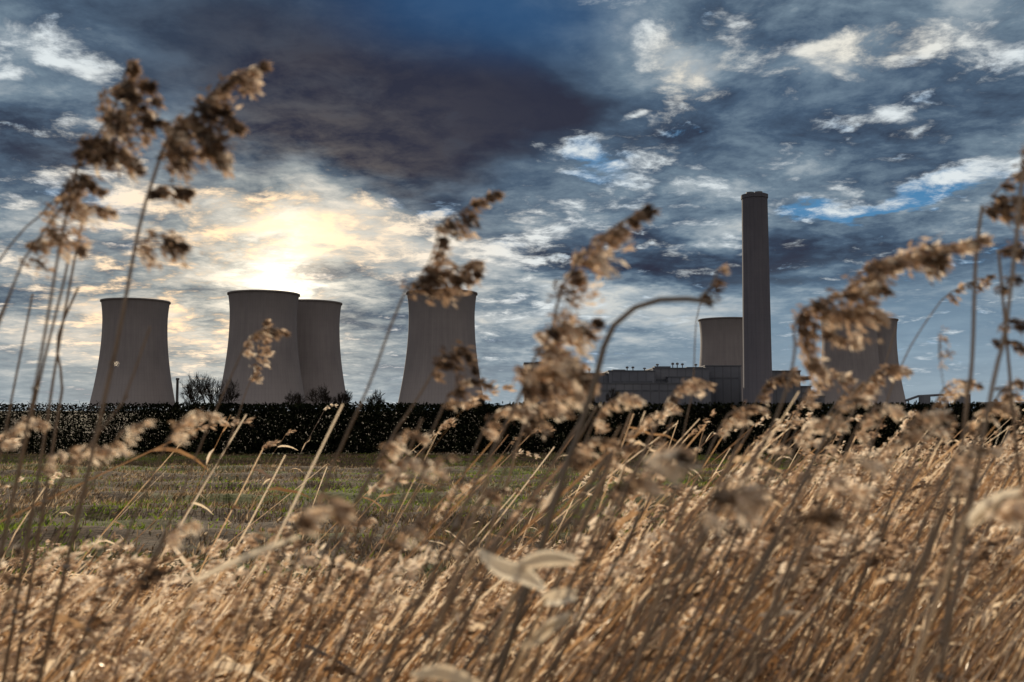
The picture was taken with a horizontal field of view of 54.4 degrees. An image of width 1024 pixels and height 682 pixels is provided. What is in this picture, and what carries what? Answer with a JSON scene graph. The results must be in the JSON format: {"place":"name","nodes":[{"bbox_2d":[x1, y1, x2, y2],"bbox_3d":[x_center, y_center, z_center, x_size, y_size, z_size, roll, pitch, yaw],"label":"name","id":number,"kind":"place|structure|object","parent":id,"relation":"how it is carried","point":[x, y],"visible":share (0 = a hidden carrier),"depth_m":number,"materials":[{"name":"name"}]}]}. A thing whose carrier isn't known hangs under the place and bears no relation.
{"place":"outdoors","nodes":[
{"label":"outdoors","id":0,"kind":"place"},
{"bbox_2d":[88,297,174,411],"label":"cooling tower","id":1,"kind":"structure","parent":0,"point":[151,382],"depth_m":994.10,"materials":[{"name":"concrete"}]},
{"bbox_2d":[218,290,304,411],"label":"cooling tower","id":2,"kind":"structure","parent":0,"point":[251,311],"depth_m":929.02,"materials":[{"name":"concrete"}]},
{"bbox_2d":[297,299,346,411],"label":"cooling tower","id":3,"kind":"structure","parent":0,"point":[318,334],"depth_m":1008.93,"materials":[{"name":"concrete"}]},
{"bbox_2d":[398,289,482,411],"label":"cooling tower","id":4,"kind":"structure","parent":0,"point":[432,329],"depth_m":921.57,"materials":[{"name":"concrete"}]},
{"bbox_2d":[0,411,1023,681],"bbox_3d":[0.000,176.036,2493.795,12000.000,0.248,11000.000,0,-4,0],"label":"ground","id":5,"kind":"structure","parent":0,"point":[140,535],"depth_m":18.47,"materials":[{"name":"green plant"}]},
{"bbox_2d":[0,415,51,450],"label":"common reed","id":6,"kind":"object","parent":5,"relation":"on","point":[15,429],"visible":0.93,"depth_m":1.20,"materials":[{"name":"plant"}]},
{"bbox_2d":[0,258,69,546],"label":"common reed","id":7,"kind":"object","parent":5,"relation":"on","point":[49,337],"visible":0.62,"depth_m":1.30,"materials":[{"name":"plant"}]},
{"bbox_2d":[0,446,82,618],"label":"common reed","id":8,"kind":"object","parent":5,"relation":"on","point":[62,455],"visible":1,"depth_m":1.15,"materials":[{"name":"plant"}]},
{"bbox_2d":[1,222,82,681],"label":"common reed","id":9,"kind":"object","parent":5,"relation":"on","point":[14,611],"visible":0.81,"depth_m":1.40,"materials":[{"name":"plant"}]},
{"bbox_2d":[12,287,78,681],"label":"common reed","id":10,"kind":"object","parent":5,"relation":"on","point":[21,630],"visible":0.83,"depth_m":1.50,"materials":[{"name":"plant"}]},
{"bbox_2d":[0,444,118,624],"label":"common reed","id":11,"kind":"object","parent":5,"relation":"on","point":[99,452],"visible":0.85,"depth_m":1.20,"materials":[{"name":"plant"}]},
{"bbox_2d":[0,174,119,322],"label":"common reed","id":12,"kind":"object","parent":5,"relation":"on","point":[82,214],"visible":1,"depth_m":1.15,"materials":[{"name":"plant"}]},
{"bbox_2d":[2,326,150,556],"bbox_3d":[-0.935,0.833,1.171,1.001,1.703,0.011,0,-4,3],"label":"common reed","id":13,"kind":"object","parent":5,"relation":"on","point":[66,474],"visible":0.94,"depth_m":1.20,"materials":[{"name":"plant"}]},
{"bbox_2d":[0,420,155,622],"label":"common reed","id":14,"kind":"object","parent":5,"relation":"on","point":[123,447],"visible":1,"depth_m":1.10,"materials":[{"name":"plant"}]},
{"bbox_2d":[0,59,168,573],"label":"common reed","id":15,"kind":"object","parent":5,"relation":"on","point":[96,150],"visible":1,"depth_m":1.15,"materials":[{"name":"plant"}]},
{"bbox_2d":[62,519,205,681],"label":"common reed","id":16,"kind":"object","parent":5,"relation":"on","point":[175,533],"visible":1,"depth_m":0.94,"materials":[{"name":"plant"}]},
{"bbox_2d":[65,408,224,681],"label":"common reed","id":17,"kind":"object","parent":5,"relation":"on","point":[190,421],"visible":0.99,"depth_m":1.20,"materials":[{"name":"plant"}]},
{"bbox_2d":[36,60,273,681],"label":"common reed","id":18,"kind":"object","parent":5,"relation":"on","point":[178,134],"visible":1,"depth_m":1.10,"materials":[{"name":"plant"}]},
{"bbox_2d":[77,319,275,681],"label":"common reed","id":19,"kind":"object","parent":5,"relation":"on","point":[267,352],"visible":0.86,"depth_m":1.90,"materials":[{"name":"plant"}]},
{"bbox_2d":[101,324,291,681],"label":"common reed","id":20,"kind":"object","parent":5,"relation":"on","point":[274,333],"visible":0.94,"depth_m":1.60,"materials":[{"name":"plant"}]},
{"bbox_2d":[226,490,359,681],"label":"common reed","id":21,"kind":"object","parent":5,"relation":"on","point":[343,512],"visible":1,"depth_m":0.72,"materials":[{"name":"plant"}]},
{"bbox_2d":[283,429,431,681],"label":"common reed","id":22,"kind":"object","parent":5,"relation":"on","point":[397,448],"visible":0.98,"depth_m":1.20,"materials":[{"name":"plant"}]},
{"bbox_2d":[295,521,427,681],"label":"common reed","id":23,"kind":"object","parent":5,"relation":"on","point":[403,540],"visible":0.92,"depth_m":0.97,"materials":[{"name":"plant"}]},
{"bbox_2d":[300,418,422,681],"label":"common reed","id":24,"kind":"object","parent":5,"relation":"on","point":[356,567],"visible":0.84,"depth_m":1.23,"materials":[{"name":"plant"}]},
{"bbox_2d":[293,456,430,681],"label":"common reed","id":25,"kind":"object","parent":5,"relation":"on","point":[410,463],"visible":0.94,"depth_m":1.10,"materials":[{"name":"plant"}]},
{"bbox_2d":[249,340,480,680],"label":"common reed","id":26,"kind":"object","parent":5,"relation":"on","point":[472,362],"visible":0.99,"depth_m":1.30,"materials":[{"name":"plant"}]},
{"bbox_2d":[245,189,505,681],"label":"common reed","id":27,"kind":"object","parent":5,"relation":"on","point":[432,278],"visible":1,"depth_m":1.20,"materials":[{"name":"plant"}]},
{"bbox_2d":[341,484,442,681],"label":"common reed","id":28,"kind":"object","parent":5,"relation":"on","point":[385,598],"visible":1,"depth_m":0.91,"materials":[{"name":"plant"}]},
{"bbox_2d":[345,453,461,681],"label":"common reed","id":29,"kind":"object","parent":5,"relation":"on","point":[437,464],"visible":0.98,"depth_m":1.00,"materials":[{"name":"plant"}]},
{"bbox_2d":[326,377,497,681],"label":"common reed","id":30,"kind":"object","parent":5,"relation":"on","point":[459,391],"visible":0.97,"depth_m":1.30,"materials":[{"name":"plant"}]},
{"bbox_2d":[361,480,477,669],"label":"common reed","id":31,"kind":"object","parent":5,"relation":"on","point":[446,503],"visible":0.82,"depth_m":1.85,"materials":[{"name":"plant"}]},
{"bbox_2d":[354,488,491,681],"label":"common reed","id":32,"kind":"object","parent":5,"relation":"on","point":[411,606],"visible":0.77,"depth_m":1.24,"materials":[{"name":"plant"}]},
{"bbox_2d":[372,488,509,681],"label":"common reed","id":33,"kind":"object","parent":5,"relation":"on","point":[496,498],"visible":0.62,"depth_m":1.35,"materials":[{"name":"plant"}]},
{"bbox_2d":[418,458,493,681],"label":"common reed","id":34,"kind":"object","parent":5,"relation":"on","point":[450,588],"visible":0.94,"depth_m":0.92,"materials":[{"name":"plant"}]},
{"bbox_2d":[378,403,537,676],"bbox_3d":[-0.260,0.886,1.268,0.592,1.611,0.037,0,-4,5],"label":"common reed","id":35,"kind":"object","parent":5,"relation":"on","point":[493,434],"visible":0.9,"depth_m":1.30,"materials":[{"name":"plant"}]},
{"bbox_2d":[437,538,500,681],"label":"common reed","id":36,"kind":"object","parent":5,"relation":"on","point":[458,637],"visible":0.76,"depth_m":1.09,"materials":[{"name":"plant"}]},
{"bbox_2d":[390,421,578,681],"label":"common reed","id":37,"kind":"object","parent":5,"relation":"on","point":[409,658],"visible":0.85,"depth_m":1.31,"materials":[{"name":"plant"}]},
{"bbox_2d":[427,497,547,665],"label":"common reed","id":38,"kind":"object","parent":5,"relation":"on","point":[523,503],"visible":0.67,"depth_m":1.55,"materials":[{"name":"plant"}]},
{"bbox_2d":[441,399,560,681],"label":"common reed","id":39,"kind":"object","parent":5,"relation":"on","point":[475,578],"visible":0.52,"depth_m":1.52,"materials":[{"name":"plant"}]},
{"bbox_2d":[437,401,576,635],"bbox_3d":[-0.211,0.879,1.181,0.585,1.612,0.038,-1,-4,8],"label":"common reed","id":40,"kind":"object","parent":5,"relation":"on","point":[535,420],"visible":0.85,"depth_m":1.20,"materials":[{"name":"plant"}]},
{"bbox_2d":[422,406,597,681],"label":"common reed","id":41,"kind":"object","parent":5,"relation":"on","point":[508,549],"visible":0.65,"depth_m":1.47,"materials":[{"name":"plant"}]},
{"bbox_2d":[0,450,1022,678],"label":"field stubble","id":42,"kind":"object","parent":5,"relation":"on","point":[149,501],"visible":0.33,"depth_m":18.62,"materials":[{"name":"green plant"}]},
{"bbox_2d":[0,383,1023,681],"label":"reed bed","id":43,"kind":"object","parent":5,"relation":"on","point":[200,653],"visible":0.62,"depth_m":1.79,"materials":[{"name":"plant"}]},
{"bbox_2d":[0,399,1023,455],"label":"hedge","id":44,"kind":"object","parent":5,"relation":"on","point":[377,429],"visible":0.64,"depth_m":37.49,"materials":[{"name":"plant"}]},
{"bbox_2d":[375,203,660,681],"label":"common reed","id":45,"kind":"object","parent":5,"relation":"on","point":[560,372],"visible":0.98,"depth_m":1.05,"materials":[{"name":"plant"}]},
{"bbox_2d":[468,425,620,673],"bbox_3d":[-0.259,0.893,1.167,0.783,1.584,0.010,0,-4,4],"label":"common reed","id":46,"kind":"object","parent":5,"relation":"on","point":[487,643],"visible":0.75,"depth_m":1.19,"materials":[{"name":"plant"}]},
{"bbox_2d":[483,454,613,681],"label":"common reed","id":47,"kind":"object","parent":5,"relation":"on","point":[553,567],"visible":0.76,"depth_m":1.30,"materials":[{"name":"plant"}]},
{"bbox_2d":[476,435,621,680],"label":"common reed","id":48,"kind":"object","parent":5,"relation":"on","point":[576,463],"visible":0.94,"depth_m":1.10,"materials":[{"name":"plant"}]},
{"bbox_2d":[461,444,640,671],"bbox_3d":[-0.278,0.915,1.291,0.903,1.558,0.033,0,-4,3],"label":"common reed","id":49,"kind":"object","parent":5,"relation":"on","point":[633,448],"visible":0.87,"depth_m":1.32,"materials":[{"name":"plant"}]},
{"bbox_2d":[502,478,606,681],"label":"common reed","id":50,"kind":"object","parent":5,"relation":"on","point":[553,588],"visible":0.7,"depth_m":1.31,"materials":[{"name":"plant"}]},
{"bbox_2d":[528,488,584,681],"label":"common reed","id":51,"kind":"object","parent":5,"relation":"on","point":[557,587],"visible":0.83,"depth_m":1.16,"materials":[{"name":"plant"}]},
{"bbox_2d":[484,393,645,681],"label":"common reed","id":52,"kind":"object","parent":5,"relation":"on","point":[630,400],"visible":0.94,"depth_m":1.30,"materials":[{"name":"plant"}]},
{"bbox_2d":[523,478,637,681],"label":"common reed","id":53,"kind":"object","parent":5,"relation":"on","point":[630,488],"visible":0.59,"depth_m":1.22,"materials":[{"name":"plant"}]},
{"bbox_2d":[158,488,1021,681],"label":"broken reed leaves","id":54,"kind":"object","parent":5,"relation":"on","point":[520,571],"visible":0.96,"depth_m":0.85,"materials":[{"name":"beige plant"}]},
{"bbox_2d":[548,508,644,678],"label":"common reed","id":55,"kind":"object","parent":5,"relation":"on","point":[604,582],"visible":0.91,"depth_m":1.41,"materials":[{"name":"plant"}]},
{"bbox_2d":[493,263,730,681],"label":"common reed","id":56,"kind":"object","parent":5,"relation":"on","point":[706,299],"visible":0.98,"depth_m":1.00,"materials":[{"name":"plant"}]},
{"bbox_2d":[542,442,706,681],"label":"common reed","id":57,"kind":"object","parent":5,"relation":"on","point":[680,458],"visible":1,"depth_m":0.70,"materials":[{"name":"plant"}]},
{"bbox_2d":[549,378,716,681],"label":"common reed","id":58,"kind":"object","parent":5,"relation":"on","point":[693,385],"visible":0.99,"depth_m":1.40,"materials":[{"name":"plant"}]},
{"bbox_2d":[570,427,751,681],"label":"common reed","id":59,"kind":"object","parent":5,"relation":"on","point":[631,602],"visible":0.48,"depth_m":1.57,"materials":[{"name":"plant"}]},
{"bbox_2d":[633,490,690,665],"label":"common reed","id":60,"kind":"object","parent":5,"relation":"on","point":[665,576],"visible":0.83,"depth_m":1.20,"materials":[{"name":"plant"}]},
{"bbox_2d":[586,444,751,681],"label":"common reed","id":61,"kind":"object","parent":5,"relation":"on","point":[594,672],"visible":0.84,"depth_m":1.18,"materials":[{"name":"plant"}]},
{"bbox_2d":[599,446,759,681],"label":"common reed","id":62,"kind":"object","parent":5,"relation":"on","point":[619,654],"visible":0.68,"depth_m":1.22,"materials":[{"name":"plant"}]},
{"bbox_2d":[612,400,769,681],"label":"common reed","id":63,"kind":"object","parent":5,"relation":"on","point":[740,414],"visible":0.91,"depth_m":1.40,"materials":[{"name":"plant"}]},
{"bbox_2d":[646,451,736,681],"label":"common reed","id":64,"kind":"object","parent":5,"relation":"on","point":[655,662],"visible":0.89,"depth_m":1.00,"materials":[{"name":"plant"}]},
{"bbox_2d":[625,482,758,681],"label":"common reed","id":65,"kind":"object","parent":5,"relation":"on","point":[736,487],"visible":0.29,"depth_m":1.00,"materials":[{"name":"plant"}]},
{"bbox_2d":[615,444,790,681],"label":"common reed","id":66,"kind":"object","parent":5,"relation":"on","point":[622,671],"visible":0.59,"depth_m":1.46,"materials":[{"name":"plant"}]},
{"bbox_2d":[629,483,778,681],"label":"common reed","id":67,"kind":"object","parent":5,"relation":"on","point":[751,502],"visible":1,"depth_m":0.70,"materials":[{"name":"plant"}]},
{"bbox_2d":[673,458,766,681],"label":"common reed","id":68,"kind":"object","parent":5,"relation":"on","point":[684,660],"visible":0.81,"depth_m":1.30,"materials":[{"name":"plant"}]},
{"bbox_2d":[638,367,808,681],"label":"common reed","id":69,"kind":"object","parent":5,"relation":"on","point":[797,378],"visible":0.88,"depth_m":1.50,"materials":[{"name":"plant"}]},
{"bbox_2d":[621,386,866,680],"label":"common reed","id":70,"kind":"object","parent":5,"relation":"on","point":[836,404],"visible":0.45,"depth_m":1.67,"materials":[{"name":"plant"}]},
{"bbox_2d":[741,191,772,405],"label":"power station chimney","id":71,"kind":"object","parent":5,"relation":"on","point":[757,361],"visible":0.94,"depth_m":900.67,"materials":[{"name":"concrete"}]},
{"bbox_2d":[684,417,842,681],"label":"common reed","id":72,"kind":"object","parent":5,"relation":"on","point":[694,667],"visible":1,"depth_m":1.05,"materials":[{"name":"plant"}]},
{"bbox_2d":[685,369,858,679],"bbox_3d":[0.151,0.863,1.267,0.606,1.656,0.029,0,-4,5],"label":"common reed","id":73,"kind":"object","parent":5,"relation":"on","point":[844,380],"visible":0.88,"depth_m":1.30,"materials":[{"name":"plant"}]},
{"bbox_2d":[696,416,849,681],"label":"common reed","id":74,"kind":"object","parent":5,"relation":"on","point":[818,427],"visible":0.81,"depth_m":1.20,"materials":[{"name":"plant"}]},
{"bbox_2d":[660,378,885,681],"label":"common reed","id":75,"kind":"object","parent":5,"relation":"on","point":[862,383],"visible":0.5,"depth_m":1.58,"materials":[{"name":"plant"}]},
{"bbox_2d":[701,392,873,681],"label":"common reed","id":76,"kind":"object","parent":5,"relation":"on","point":[856,398],"visible":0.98,"depth_m":1.13,"materials":[{"name":"plant"}]},
{"bbox_2d":[716,487,869,681],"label":"common reed","id":77,"kind":"object","parent":5,"relation":"on","point":[828,518],"visible":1,"depth_m":0.74,"materials":[{"name":"plant"}]},
{"bbox_2d":[726,483,873,681],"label":"common reed","id":78,"kind":"object","parent":5,"relation":"on","point":[864,490],"visible":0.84,"depth_m":0.94,"materials":[{"name":"plant"}]},
{"bbox_2d":[745,449,885,681],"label":"common reed","id":79,"kind":"object","parent":5,"relation":"on","point":[874,465],"visible":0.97,"depth_m":1.00,"materials":[{"name":"plant"}]},
{"bbox_2d":[651,232,995,678],"bbox_3d":[0.107,0.778,1.059,0.856,1.798,0.058,0,-4,3],"label":"common reed","id":80,"kind":"object","parent":5,"relation":"on","point":[934,259],"visible":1,"depth_m":1.10,"materials":[{"name":"plant"}]},
{"bbox_2d":[741,364,913,681],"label":"common reed","id":81,"kind":"object","parent":5,"relation":"on","point":[899,371],"visible":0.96,"depth_m":1.40,"materials":[{"name":"plant"}]},
{"bbox_2d":[750,403,909,681],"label":"common reed","id":82,"kind":"object","parent":5,"relation":"on","point":[891,409],"visible":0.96,"depth_m":1.20,"materials":[{"name":"plant"}]},
{"bbox_2d":[755,460,914,679],"bbox_3d":[0.147,0.945,1.492,0.938,1.527,0.013,0,-4,4],"label":"common reed","id":83,"kind":"object","parent":5,"relation":"on","point":[856,544],"visible":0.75,"depth_m":1.51,"materials":[{"name":"plant"}]},
{"bbox_2d":[817,315,887,405],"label":"cooling tower","id":84,"kind":"structure","parent":5,"relation":"on","point":[863,365],"depth_m":1162.93,"materials":[{"name":"concrete"}]},
{"bbox_2d":[802,439,909,681],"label":"common reed","id":85,"kind":"object","parent":5,"relation":"on","point":[884,455],"visible":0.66,"depth_m":1.60,"materials":[{"name":"plant"}]},
{"bbox_2d":[765,423,949,681],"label":"common reed","id":86,"kind":"object","parent":5,"relation":"on","point":[810,621],"visible":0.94,"depth_m":1.43,"materials":[{"name":"plant"}]},
{"bbox_2d":[812,457,908,681],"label":"common reed","id":87,"kind":"object","parent":5,"relation":"on","point":[898,462],"visible":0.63,"depth_m":1.72,"materials":[{"name":"plant"}]},
{"bbox_2d":[798,408,955,681],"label":"common reed","id":88,"kind":"object","parent":5,"relation":"on","point":[939,417],"visible":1,"depth_m":1.10,"materials":[{"name":"plant"}]},
{"bbox_2d":[815,422,958,681],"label":"common reed","id":89,"kind":"object","parent":5,"relation":"on","point":[932,440],"visible":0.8,"depth_m":1.50,"materials":[{"name":"plant"}]},
{"bbox_2d":[877,318,906,407],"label":"cooling tower","id":90,"kind":"structure","parent":5,"relation":"on","point":[885,335],"depth_m":1206.95,"materials":[{"name":"concrete"}]},
{"bbox_2d":[792,274,999,681],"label":"common reed","id":91,"kind":"object","parent":5,"relation":"on","point":[959,289],"visible":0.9,"depth_m":1.50,"materials":[{"name":"plant"}]},
{"bbox_2d":[818,379,984,681],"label":"common reed","id":92,"kind":"object","parent":5,"relation":"on","point":[949,393],"visible":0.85,"depth_m":1.50,"materials":[{"name":"plant"}]},
{"bbox_2d":[862,469,960,681],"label":"common reed","id":93,"kind":"object","parent":5,"relation":"on","point":[901,599],"visible":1,"depth_m":0.93,"materials":[{"name":"plant"}]},
{"bbox_2d":[887,326,956,681],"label":"common reed","id":94,"kind":"object","parent":5,"relation":"on","point":[945,339],"visible":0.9,"depth_m":1.20,"materials":[{"name":"plant"}]},
{"bbox_2d":[875,478,980,681],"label":"common reed","id":95,"kind":"object","parent":5,"relation":"on","point":[957,489],"visible":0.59,"depth_m":1.06,"materials":[{"name":"plant"}]},
{"bbox_2d":[857,443,1004,681],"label":"common reed","id":96,"kind":"object","parent":5,"relation":"on","point":[963,473],"visible":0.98,"depth_m":1.00,"materials":[{"name":"plant"}]},
{"bbox_2d":[861,400,1020,681],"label":"common reed","id":97,"kind":"object","parent":5,"relation":"on","point":[1002,406],"visible":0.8,"depth_m":1.30,"materials":[{"name":"plant"}]},
{"bbox_2d":[878,376,1023,681],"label":"common reed","id":98,"kind":"object","parent":5,"relation":"on","point":[1018,383],"visible":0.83,"depth_m":1.30,"materials":[{"name":"plant"}]},
{"bbox_2d":[921,485,1023,681],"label":"common reed","id":99,"kind":"object","parent":5,"relation":"on","point":[1012,510],"visible":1,"depth_m":0.70,"materials":[{"name":"plant"}]},
{"bbox_2d":[926,543,1023,678],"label":"common reed","id":100,"kind":"object","parent":5,"relation":"on","point":[973,610],"visible":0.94,"depth_m":0.92,"materials":[{"name":"plant"}]},
{"bbox_2d":[934,143,1023,681],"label":"common reed","id":101,"kind":"object","parent":5,"relation":"on","point":[939,675],"visible":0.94,"depth_m":1.00,"materials":[{"name":"plant"}]},
{"bbox_2d":[939,166,1023,681],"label":"common reed","id":102,"kind":"object","parent":5,"relation":"on","point":[1002,204],"visible":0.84,"depth_m":1.10,"materials":[{"name":"plant"}]},
{"bbox_2d":[991,239,1023,530],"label":"common reed","id":103,"kind":"object","parent":5,"relation":"on","point":[1003,292],"visible":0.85,"depth_m":1.20,"materials":[{"name":"plant"}]},
{"bbox_2d":[0,0,1023,410],"label":"sky","id":104,"kind":"structure","parent":0,"point":[869,129],"materials":[{"name":"blue"}]},
{"bbox_2d":[524,364,824,411],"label":"walls","id":105,"kind":"structure","parent":0,"point":[727,390],"depth_m":985.02,"materials":[{"name":"grey concrete"}]},
{"bbox_2d":[523,362,824,396],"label":"roofs","id":106,"kind":"structure","parent":105,"relation":"on","point":[668,367],"depth_m":987.30,"materials":[{"name":"metal"}]},
{"bbox_2d":[698,317,742,401],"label":"cooling tower","id":107,"kind":"structure","parent":0,"point":[721,340],"depth_m":1198.68,"materials":[{"name":"concrete"}]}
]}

